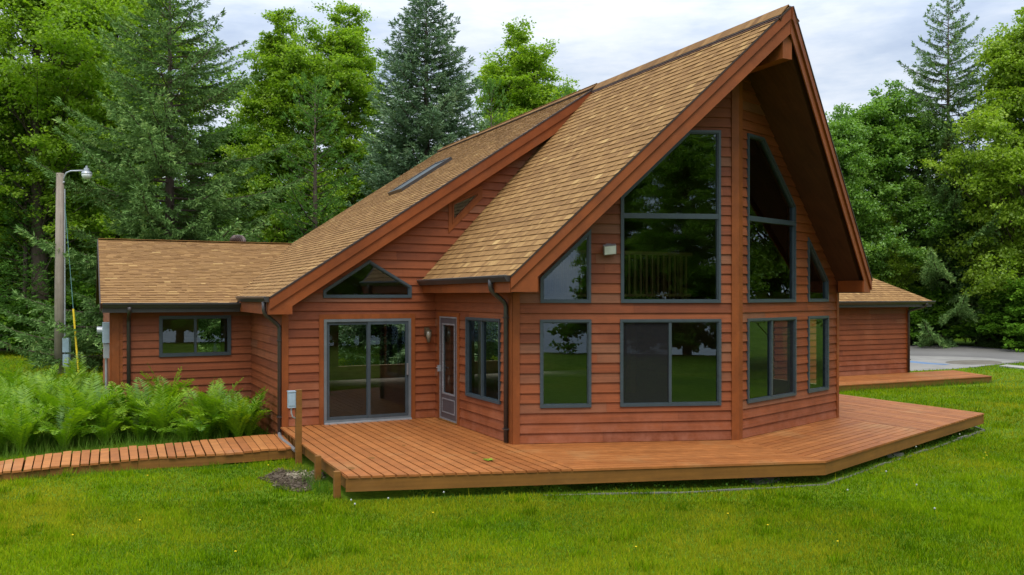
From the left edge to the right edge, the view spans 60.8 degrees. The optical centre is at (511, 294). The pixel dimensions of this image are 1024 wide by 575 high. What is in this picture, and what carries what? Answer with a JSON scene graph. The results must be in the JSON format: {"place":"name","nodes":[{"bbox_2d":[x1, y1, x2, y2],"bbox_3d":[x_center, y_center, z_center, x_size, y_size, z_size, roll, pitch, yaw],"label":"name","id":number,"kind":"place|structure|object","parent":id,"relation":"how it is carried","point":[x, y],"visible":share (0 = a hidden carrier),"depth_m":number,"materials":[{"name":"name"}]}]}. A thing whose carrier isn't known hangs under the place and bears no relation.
{"place":"outdoors","nodes":[
{"label":"outdoors","id":0,"kind":"place"},
{"bbox_2d":[213,343,216,351],"bbox_3d":[-6.940,1.265,20.385,0.110,0.290,0.107,0,0,-26],"label":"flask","id":1,"kind":"object","parent":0,"point":[214,348],"visible":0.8,"depth_m":20.35,"materials":[{"name":"green glass"}]},
{"bbox_2d":[0,336,1023,574],"bbox_3d":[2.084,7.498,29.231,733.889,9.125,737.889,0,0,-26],"label":"lawn","id":2,"kind":"structure","parent":0,"point":[363,495],"depth_m":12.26,"materials":[{"name":"plant"}]},
{"bbox_2d":[0,393,16,435],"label":"fern","id":3,"kind":"object","parent":2,"relation":"on","point":[5,406],"visible":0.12,"depth_m":16.93,"materials":[{"name":"green plant"}]},
{"bbox_2d":[0,380,17,411],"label":"fern","id":4,"kind":"object","parent":2,"relation":"on","point":[2,400],"visible":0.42,"depth_m":17.26,"materials":[{"name":"green plant"}]},
{"bbox_2d":[0,375,18,395],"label":"fern","id":5,"kind":"object","parent":2,"relation":"on","point":[4,379],"visible":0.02,"depth_m":19.77,"materials":[{"name":"green plant"}]},
{"bbox_2d":[0,376,27,404],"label":"fern","id":6,"kind":"object","parent":2,"relation":"on","point":[8,393],"visible":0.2,"depth_m":18.37,"materials":[{"name":"green plant"}]},
{"bbox_2d":[0,355,34,392],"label":"fern","id":7,"kind":"object","parent":2,"relation":"on","point":[19,369],"visible":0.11,"depth_m":21.64,"materials":[{"name":"green plant"}]},
{"bbox_2d":[1,392,33,434],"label":"fern","id":8,"kind":"object","parent":2,"relation":"on","point":[15,399],"visible":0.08,"depth_m":17.70,"materials":[{"name":"green plant"}]},
{"bbox_2d":[0,367,37,386],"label":"fern","id":9,"kind":"object","parent":2,"relation":"on","point":[7,376],"visible":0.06,"depth_m":20.98,"materials":[{"name":"green plant"}]},
{"bbox_2d":[0,407,40,451],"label":"fern","id":10,"kind":"object","parent":2,"relation":"on","point":[2,438],"visible":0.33,"depth_m":16.30,"materials":[{"name":"green plant"}]},
{"bbox_2d":[0,397,54,455],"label":"fern","id":11,"kind":"object","parent":2,"relation":"on","point":[19,433],"visible":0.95,"depth_m":16.05,"materials":[{"name":"green plant"}]},
{"bbox_2d":[0,402,57,446],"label":"fern","id":12,"kind":"object","parent":2,"relation":"on","point":[32,435],"visible":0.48,"depth_m":16.74,"materials":[{"name":"green plant"}]},
{"bbox_2d":[0,369,58,402],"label":"shrub","id":13,"kind":"object","parent":2,"relation":"on","point":[29,385],"visible":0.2,"depth_m":18.99,"materials":[{"name":"green plant"}]},
{"bbox_2d":[5,382,57,415],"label":"fern","id":14,"kind":"object","parent":2,"relation":"on","point":[21,395],"visible":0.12,"depth_m":17.83,"materials":[{"name":"green plant"}]},
{"bbox_2d":[0,298,72,347],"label":"shrub","id":15,"kind":"object","parent":2,"relation":"on","point":[16,326],"visible":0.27,"depth_m":43.89,"materials":[{"name":"green plant"}]},
{"bbox_2d":[17,364,58,386],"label":"fern","id":16,"kind":"object","parent":2,"relation":"on","point":[33,373],"visible":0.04,"depth_m":21.73,"materials":[{"name":"green plant"}]},
{"bbox_2d":[22,362,68,392],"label":"fern","id":17,"kind":"object","parent":2,"relation":"on","point":[54,371],"visible":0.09,"depth_m":20.91,"materials":[{"name":"green plant"}]},
{"bbox_2d":[0,158,91,348],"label":"spruce tree","id":18,"kind":"object","parent":2,"relation":"on","point":[25,282],"visible":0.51,"depth_m":44.09,"materials":[{"name":"green plant"}]},
{"bbox_2d":[21,381,89,419],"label":"fern","id":19,"kind":"object","parent":2,"relation":"on","point":[52,391],"visible":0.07,"depth_m":17.84,"materials":[{"name":"green plant"}]},
{"bbox_2d":[0,80,111,350],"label":"maple tree","id":20,"kind":"object","parent":2,"relation":"on","point":[19,248],"visible":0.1,"depth_m":46.19,"materials":[{"name":"green plant"}]},
{"bbox_2d":[30,365,85,400],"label":"fern","id":21,"kind":"object","parent":2,"relation":"on","point":[46,380],"visible":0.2,"depth_m":19.67,"materials":[{"name":"green plant"}]},
{"bbox_2d":[22,387,97,443],"bbox_3d":[-8.945,2.398,17.360,1.654,1.195,1.104,0,0,13],"label":"fern","id":22,"kind":"object","parent":2,"relation":"on","point":[45,401],"visible":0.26,"depth_m":17.05,"materials":[{"name":"green plant"}]},
{"bbox_2d":[32,402,99,450],"bbox_3d":[-8.573,2.531,16.645,1.478,0.936,1.315,0,0,16],"label":"fern","id":23,"kind":"object","parent":2,"relation":"on","point":[65,432],"visible":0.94,"depth_m":16.60,"materials":[{"name":"green plant"}]},
{"bbox_2d":[33,281,98,348],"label":"shrub","id":24,"kind":"object","parent":2,"relation":"on","point":[76,303],"visible":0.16,"depth_m":44.71,"materials":[{"name":"green plant"}]},
{"bbox_2d":[54,166,91,373],"bbox_3d":[-16.607,-0.810,33.029,1.372,8.140,0.691,0,0,17],"label":"light pole","id":25,"kind":"object","parent":2,"relation":"on","point":[62,346],"visible":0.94,"depth_m":32.90,"materials":[{"name":"grey wood"}]},
{"bbox_2d":[43,352,104,389],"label":"fern","id":26,"kind":"object","parent":2,"relation":"on","point":[68,371],"visible":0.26,"depth_m":21.62,"materials":[{"name":"green plant"}]},
{"bbox_2d":[56,379,93,394],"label":"fern","id":27,"kind":"object","parent":2,"relation":"on","point":[76,383],"depth_m":19.93,"materials":[{"name":"green plant"}]},
{"bbox_2d":[37,377,121,444],"bbox_3d":[-8.530,2.290,17.103,1.165,1.408,1.352,0,0,35],"label":"fern","id":28,"kind":"object","parent":2,"relation":"on","point":[93,407],"visible":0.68,"depth_m":17.01,"materials":[{"name":"green plant"}]},
{"bbox_2d":[0,0,165,352],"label":"maple tree","id":29,"kind":"object","parent":2,"relation":"on","point":[48,24],"visible":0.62,"depth_m":43.16,"materials":[{"name":"green plant"}]},
{"bbox_2d":[73,400,99,438],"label":"fern","id":30,"kind":"object","parent":2,"relation":"on","point":[85,420],"visible":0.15,"depth_m":17.38,"materials":[{"name":"green plant"}]},
{"bbox_2d":[47,373,132,438],"bbox_3d":[-8.652,2.324,17.774,1.575,1.331,1.403,0,0,43],"label":"fern","id":31,"kind":"object","parent":2,"relation":"on","point":[95,383],"visible":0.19,"depth_m":17.98,"materials":[{"name":"green plant"}]},
{"bbox_2d":[72,384,107,403],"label":"fern","id":32,"kind":"object","parent":2,"relation":"on","point":[86,392],"visible":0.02,"depth_m":18.08,"materials":[{"name":"green plant"}]},
{"bbox_2d":[82,369,104,394],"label":"fern","id":33,"kind":"object","parent":2,"relation":"on","point":[86,375],"visible":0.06,"depth_m":22.14,"materials":[{"name":"green plant"}]},
{"bbox_2d":[80,406,137,444],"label":"fern","id":34,"kind":"object","parent":2,"relation":"on","point":[103,430],"visible":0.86,"depth_m":17.11,"materials":[{"name":"green plant"}]},
{"bbox_2d":[77,385,140,439],"bbox_3d":[-8.062,2.411,17.530,1.008,1.152,1.510,0,0,8],"label":"fern","id":35,"kind":"object","parent":2,"relation":"on","point":[100,411],"visible":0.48,"depth_m":17.64,"materials":[{"name":"green plant"}]},
{"bbox_2d":[0,0,248,254],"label":"maple tree","id":36,"kind":"object","parent":2,"relation":"on","point":[141,26],"visible":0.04,"depth_m":51.62,"materials":[{"name":"green plant"}]},
{"bbox_2d":[101,381,153,433],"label":"fern","id":37,"kind":"object","parent":2,"relation":"on","point":[119,403],"visible":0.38,"depth_m":18.02,"materials":[{"name":"green plant"}]},
{"bbox_2d":[116,387,151,418],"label":"fern","id":38,"kind":"object","parent":2,"relation":"on","point":[134,399],"visible":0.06,"depth_m":18.68,"materials":[{"name":"green plant"}]},
{"bbox_2d":[103,377,180,435],"bbox_3d":[-7.545,2.358,18.018,1.185,1.242,1.776,0,0,17],"label":"fern","id":39,"kind":"object","parent":2,"relation":"on","point":[136,394],"visible":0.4,"depth_m":18.16,"materials":[{"name":"green plant"}]},
{"bbox_2d":[116,399,170,440],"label":"fern","id":40,"kind":"object","parent":2,"relation":"on","point":[140,422],"visible":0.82,"depth_m":17.54,"materials":[{"name":"green plant"}]},
{"bbox_2d":[0,434,294,480],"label":"boardwalk","id":41,"kind":"structure","parent":2,"relation":"on","point":[269,446],"depth_m":15.20,"materials":[{"name":"brown wood"}]},
{"bbox_2d":[278,432,294,451],"bbox_3d":[-4.237,2.745,16.337,0.105,0.115,1.817,0,0,-24],"label":"drain hose","id":42,"kind":"object","parent":41,"relation":"on","point":[285,441],"visible":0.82,"depth_m":16.21,"materials":[{"name":"grey plastic"}]},
{"bbox_2d":[0,0,310,373],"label":"spruce tree","id":43,"kind":"object","parent":2,"relation":"on","point":[139,200],"visible":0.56,"depth_m":35.56,"materials":[{"name":"green plant"}]},
{"bbox_2d":[135,382,186,440],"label":"fern","id":44,"kind":"object","parent":2,"relation":"on","point":[161,414],"visible":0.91,"depth_m":17.45,"materials":[{"name":"green plant"}]},
{"bbox_2d":[139,363,198,407],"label":"fern","id":45,"kind":"object","parent":2,"relation":"on","point":[175,385],"visible":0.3,"depth_m":18.89,"materials":[{"name":"green plant"}]},
{"bbox_2d":[160,395,190,429],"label":"fern","id":46,"kind":"object","parent":2,"relation":"on","point":[182,412],"visible":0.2,"depth_m":18.34,"materials":[{"name":"green plant"}]},
{"bbox_2d":[157,411,212,441],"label":"fern","id":47,"kind":"object","parent":2,"relation":"on","point":[187,432],"visible":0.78,"depth_m":17.30,"materials":[{"name":"green plant"}]},
{"bbox_2d":[173,381,221,433],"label":"fern","id":48,"kind":"object","parent":2,"relation":"on","point":[188,400],"visible":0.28,"depth_m":18.14,"materials":[{"name":"green plant"}]},
{"bbox_2d":[170,401,231,439],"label":"fern","id":49,"kind":"object","parent":2,"relation":"on","point":[207,427],"visible":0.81,"depth_m":17.27,"materials":[{"name":"green plant"}]},
{"bbox_2d":[198,321,219,338],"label":"shrub","id":50,"kind":"object","parent":2,"relation":"on","point":[201,326],"visible":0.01,"depth_m":46.08,"materials":[{"name":"green plant"}]},
{"bbox_2d":[180,386,248,438],"bbox_3d":[-5.971,2.417,17.814,1.651,1.150,1.102,0,0,30],"label":"fern","id":51,"kind":"object","parent":2,"relation":"on","point":[206,405],"visible":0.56,"depth_m":17.57,"materials":[{"name":"green plant"}]},
{"bbox_2d":[184,377,244,435],"bbox_3d":[-6.264,2.370,18.182,1.169,1.230,1.313,0,0,25],"label":"fern","id":52,"kind":"object","parent":2,"relation":"on","point":[219,387],"visible":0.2,"depth_m":18.52,"materials":[{"name":"green plant"}]},
{"bbox_2d":[163,113,283,240],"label":"broadleaf tree","id":53,"kind":"object","parent":2,"relation":"on","point":[235,137],"visible":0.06,"depth_m":54.56,"materials":[{"name":"green plant"}]},
{"bbox_2d":[194,387,253,438],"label":"fern","id":54,"kind":"object","parent":2,"relation":"on","point":[222,428],"visible":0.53,"depth_m":17.53,"materials":[{"name":"green plant"}]},
{"bbox_2d":[214,391,263,436],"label":"fern","id":55,"kind":"object","parent":2,"relation":"on","point":[239,426],"visible":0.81,"depth_m":17.26,"materials":[{"name":"green plant"}]},
{"bbox_2d":[217,389,265,435],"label":"fern","id":56,"kind":"object","parent":2,"relation":"on","point":[226,397],"visible":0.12,"depth_m":18.32,"materials":[{"name":"green plant"}]},
{"bbox_2d":[226,395,266,412],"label":"fern","id":57,"kind":"object","parent":2,"relation":"on","point":[248,399],"visible":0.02,"depth_m":18.39,"materials":[{"name":"green plant"}]},
{"bbox_2d":[222,386,271,435],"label":"fern","id":58,"kind":"object","parent":2,"relation":"on","point":[249,428],"visible":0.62,"depth_m":17.64,"materials":[{"name":"green plant"}]},
{"bbox_2d":[205,6,354,243],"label":"maple tree","id":59,"kind":"object","parent":2,"relation":"on","point":[282,59],"visible":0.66,"depth_m":47.59,"materials":[{"name":"green plant"}]},
{"bbox_2d":[257,468,327,491],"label":"mulch","id":60,"kind":"object","parent":2,"relation":"on","point":[279,476],"visible":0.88,"depth_m":13.91,"materials":[{"name":"grey gravel"}]},
{"bbox_2d":[287,389,301,463],"bbox_3d":[-3.814,2.415,15.301,0.237,1.490,0.127,0,0,-26],"label":"wooden post","id":61,"kind":"object","parent":2,"relation":"on","point":[294,398],"visible":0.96,"depth_m":15.27,"materials":[{"name":"brown wood"}]},
{"bbox_2d":[240,72,373,330],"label":"pine tree","id":62,"kind":"object","parent":2,"relation":"on","point":[313,206],"visible":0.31,"depth_m":41.66,"materials":[{"name":"green plant"}]},
{"bbox_2d":[290,0,393,233],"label":"maple tree","id":63,"kind":"object","parent":2,"relation":"on","point":[351,66],"visible":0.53,"depth_m":50.19,"materials":[{"name":"green plant"}]},
{"bbox_2d":[338,0,497,364],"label":"spruce tree","id":64,"kind":"object","parent":2,"relation":"on","point":[433,120],"visible":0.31,"depth_m":36.82,"materials":[{"name":"green plant"}]},
{"bbox_2d":[13,183,963,337],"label":"wood","id":65,"kind":"object","parent":2,"relation":"on","point":[73,278],"depth_m":58.23,"materials":[{"name":"green plant"}]},
{"bbox_2d":[466,78,513,132],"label":"pine tree","id":66,"kind":"object","parent":2,"relation":"on","point":[488,101],"visible":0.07,"depth_m":45.93,"materials":[{"name":"green plant"}]},
{"bbox_2d":[0,377,996,502],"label":"tall grass","id":67,"kind":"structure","parent":2,"relation":"on","point":[96,445],"depth_m":16.62,"materials":[{"name":"green plant"}]},
{"bbox_2d":[96,4,935,444],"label":"chalet house","id":68,"kind":"structure","parent":2,"relation":"on","point":[666,248],"depth_m":17.81,"materials":[{"name":"wood"}]},
{"bbox_2d":[159,315,230,356],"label":"window","id":69,"kind":"structure","parent":68,"relation":"in","point":[195,317],"depth_m":19.93,"materials":[{"name":"metal"}]},
{"bbox_2d":[323,260,411,297],"bbox_3d":[-2.956,-0.323,17.901,1.859,0.775,0.108,0,0,-26],"label":"window","id":70,"kind":"structure","parent":68,"relation":"in","point":[409,288],"depth_m":17.89,"materials":[{"name":"metal"}]},
{"bbox_2d":[324,318,411,424],"bbox_3d":[-2.952,1.547,17.885,1.833,2.105,0.180,0,0,-26],"label":"sliding door","id":71,"kind":"structure","parent":68,"relation":"in","point":[328,420],"depth_m":17.87,"materials":[{"name":"metal"}]},
{"bbox_2d":[436,316,456,424],"bbox_3d":[-1.304,1.523,17.812,0.185,2.146,0.959,0,0,-26],"label":"storm door","id":72,"kind":"structure","parent":68,"relation":"in","point":[447,401],"depth_m":17.91,"materials":[{"name":"paint"}]},
{"bbox_2d":[452,191,478,223],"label":"window","id":73,"kind":"structure","parent":68,"relation":"in","point":[476,195],"depth_m":18.79,"materials":[{"name":"brown wood"}]},
{"bbox_2d":[465,317,500,404],"bbox_3d":[-0.522,1.196,16.288,0.108,1.527,1.560,0,0,-26],"label":"window","id":74,"kind":"structure","parent":68,"relation":"in","point":[468,320],"depth_m":16.31,"materials":[{"name":"metal"}]},
{"bbox_2d":[540,319,590,407],"bbox_3d":[0.935,1.204,15.288,0.909,1.541,0.108,0,0,-7],"label":"window","id":75,"kind":"structure","parent":68,"relation":"in","point":[556,405],"depth_m":15.25,"materials":[{"name":"metal"}]},
{"bbox_2d":[540,229,590,302],"bbox_3d":[0.936,-0.505,15.288,0.898,1.300,0.108,0,0,-7],"label":"window","id":76,"kind":"structure","parent":68,"relation":"in","point":[587,236],"depth_m":15.26,"materials":[{"name":"metal"}]},
{"bbox_2d":[620,319,720,406],"bbox_3d":[2.815,1.204,15.509,1.845,1.541,0.108,0,0,-7],"label":"window","id":77,"kind":"structure","parent":68,"relation":"in","point":[669,322],"depth_m":15.47,"materials":[{"name":"metal"}]},
{"bbox_2d":[620,130,720,302],"bbox_3d":[2.817,-1.395,15.509,1.826,3.080,0.108,0,0,-7],"label":"window","id":78,"kind":"structure","parent":68,"relation":"in","point":[717,216],"depth_m":15.50,"materials":[{"name":"metal"}]},
{"bbox_2d":[746,133,795,302],"bbox_3d":[4.901,-1.395,16.520,0.108,3.080,1.826,0,0,45],"label":"window","id":79,"kind":"structure","parent":68,"relation":"in","point":[792,222],"depth_m":16.57,"materials":[{"name":"metal"}]},
{"bbox_2d":[746,317,796,402],"bbox_3d":[4.902,1.204,16.521,0.108,1.541,1.845,0,0,45],"label":"window","id":80,"kind":"structure","parent":68,"relation":"in","point":[793,320],"depth_m":16.51,"materials":[{"name":"metal"}]},
{"bbox_2d":[807,316,828,392],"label":"window","id":81,"kind":"structure","parent":68,"relation":"in","point":[825,386],"depth_m":18.12,"materials":[{"name":"metal"}]},
{"bbox_2d":[807,237,828,301],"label":"window","id":82,"kind":"structure","parent":68,"relation":"in","point":[811,252],"depth_m":17.82,"materials":[{"name":"metal"}]},
{"bbox_2d":[468,15,580,129],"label":"maple tree","id":83,"kind":"object","parent":2,"relation":"on","point":[525,87],"visible":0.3,"depth_m":48.98,"materials":[{"name":"green plant"}]},
{"bbox_2d":[551,82,574,100],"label":"pine tree","id":84,"kind":"object","parent":2,"relation":"on","point":[565,92],"visible":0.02,"depth_m":45.85,"materials":[{"name":"green plant"}]},
{"bbox_2d":[281,394,983,498],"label":"deck","id":85,"kind":"structure","parent":2,"relation":"on","point":[434,452],"depth_m":14.38,"materials":[{"name":"wood"}]},
{"bbox_2d":[411,427,989,498],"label":"weeds","id":86,"kind":"object","parent":2,"relation":"on","point":[787,480],"visible":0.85,"depth_m":13.52,"materials":[{"name":"green plant"}]},
{"bbox_2d":[545,426,984,494],"bbox_3d":[5.949,2.982,15.446,11.962,0.097,1.945,0,0,-34],"label":"edging","id":87,"kind":"object","parent":2,"relation":"on","point":[920,451],"visible":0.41,"depth_m":13.35,"materials":[{"name":"concrete"}]},
{"bbox_2d":[825,103,909,279],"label":"broadleaf tree","id":88,"kind":"object","parent":2,"relation":"on","point":[848,138],"visible":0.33,"depth_m":50.50,"materials":[{"name":"green plant"}]},
{"bbox_2d":[838,79,975,286],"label":"broadleaf tree","id":89,"kind":"object","parent":2,"relation":"on","point":[894,145],"visible":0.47,"depth_m":51.94,"materials":[{"name":"green plant"}]},
{"bbox_2d":[839,370,991,391],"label":"deck","id":90,"kind":"structure","parent":2,"relation":"on","point":[882,380],"depth_m":28.83,"materials":[{"name":"brown wood"}]},
{"bbox_2d":[864,0,1023,348],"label":"spruce tree","id":91,"kind":"object","parent":2,"relation":"on","point":[967,309],"visible":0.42,"depth_m":51.73,"materials":[{"name":"green plant"}]},
{"bbox_2d":[914,160,1019,343],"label":"broadleaf tree","id":92,"kind":"object","parent":2,"relation":"on","point":[954,261],"visible":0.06,"depth_m":52.07,"materials":[{"name":"green plant"}]},
{"bbox_2d":[918,7,1023,347],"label":"maple tree","id":93,"kind":"object","parent":2,"relation":"on","point":[1003,59],"visible":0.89,"depth_m":48.85,"materials":[{"name":"green plant"}]},
{"bbox_2d":[960,286,1023,341],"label":"shrub","id":94,"kind":"object","parent":2,"relation":"on","point":[991,311],"visible":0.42,"depth_m":49.05,"materials":[{"name":"green plant"}]},
{"bbox_2d":[0,0,1023,223],"label":"sky","id":95,"kind":"structure","parent":0,"point":[852,46],"materials":[{"name":"white"}]},
{"bbox_2d":[910,356,1019,370],"bbox_3d":[18.152,3.013,39.448,9.587,0.024,7.209,0,0,-26],"label":"driveway apron","id":96,"kind":"object","parent":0,"point":[930,359],"visible":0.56,"depth_m":39.17,"materials":[{"name":"concrete"}]},
{"bbox_2d":[910,361,948,364],"bbox_3d":[18.159,3.008,38.319,0.898,0.024,2.259,0,0,-26],"label":"blue road mark","id":97,"kind":"object","parent":96,"relation":"on","point":[927,363],"visible":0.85,"depth_m":37.98,"materials":[{"name":"paint"}]},
{"bbox_2d":[946,360,1001,364],"bbox_3d":[20.499,3.008,38.726,3.254,0.024,2.027,0,0,-26],"label":"dirt patch","id":98,"kind":"object","parent":96,"relation":"on","point":[973,362],"visible":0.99,"depth_m":38.54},
{"bbox_2d":[910,344,1023,366],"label":"driveway","id":99,"kind":"structure","parent":0,"point":[963,351],"depth_m":45.33,"materials":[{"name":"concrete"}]},
{"bbox_2d":[861,203,923,308],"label":"sapling","id":100,"kind":"object","parent":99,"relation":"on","point":[902,277],"visible":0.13,"depth_m":51.66,"materials":[{"name":"green plant"}]},
{"bbox_2d":[910,310,922,339],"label":"shrub","id":101,"kind":"object","parent":99,"relation":"on","point":[915,319],"visible":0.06,"depth_m":50.79,"materials":[{"name":"green plant"}]},
{"bbox_2d":[906,280,955,332],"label":"shrub","id":102,"kind":"object","parent":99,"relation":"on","point":[933,295],"visible":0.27,"depth_m":52.11,"materials":[{"name":"green plant"}]},
{"bbox_2d":[916,292,987,344],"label":"shrub","id":103,"kind":"object","parent":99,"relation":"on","point":[961,330],"visible":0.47,"depth_m":51.07,"materials":[{"name":"green plant"}]},
{"bbox_2d":[935,286,1003,338],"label":"shrub","id":104,"kind":"object","parent":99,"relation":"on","point":[955,291],"visible":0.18,"depth_m":51.62,"materials":[{"name":"green plant"}]},
{"bbox_2d":[976,276,1023,351],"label":"shrub","id":105,"kind":"object","parent":99,"relation":"on","point":[1015,310],"visible":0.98,"depth_m":46.99,"materials":[{"name":"green plant"}]},
{"bbox_2d":[999,364,1023,369],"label":"path","id":106,"kind":"structure","parent":0,"point":[1014,366],"depth_m":36.01,"materials":[{"name":"concrete"}]}
]}

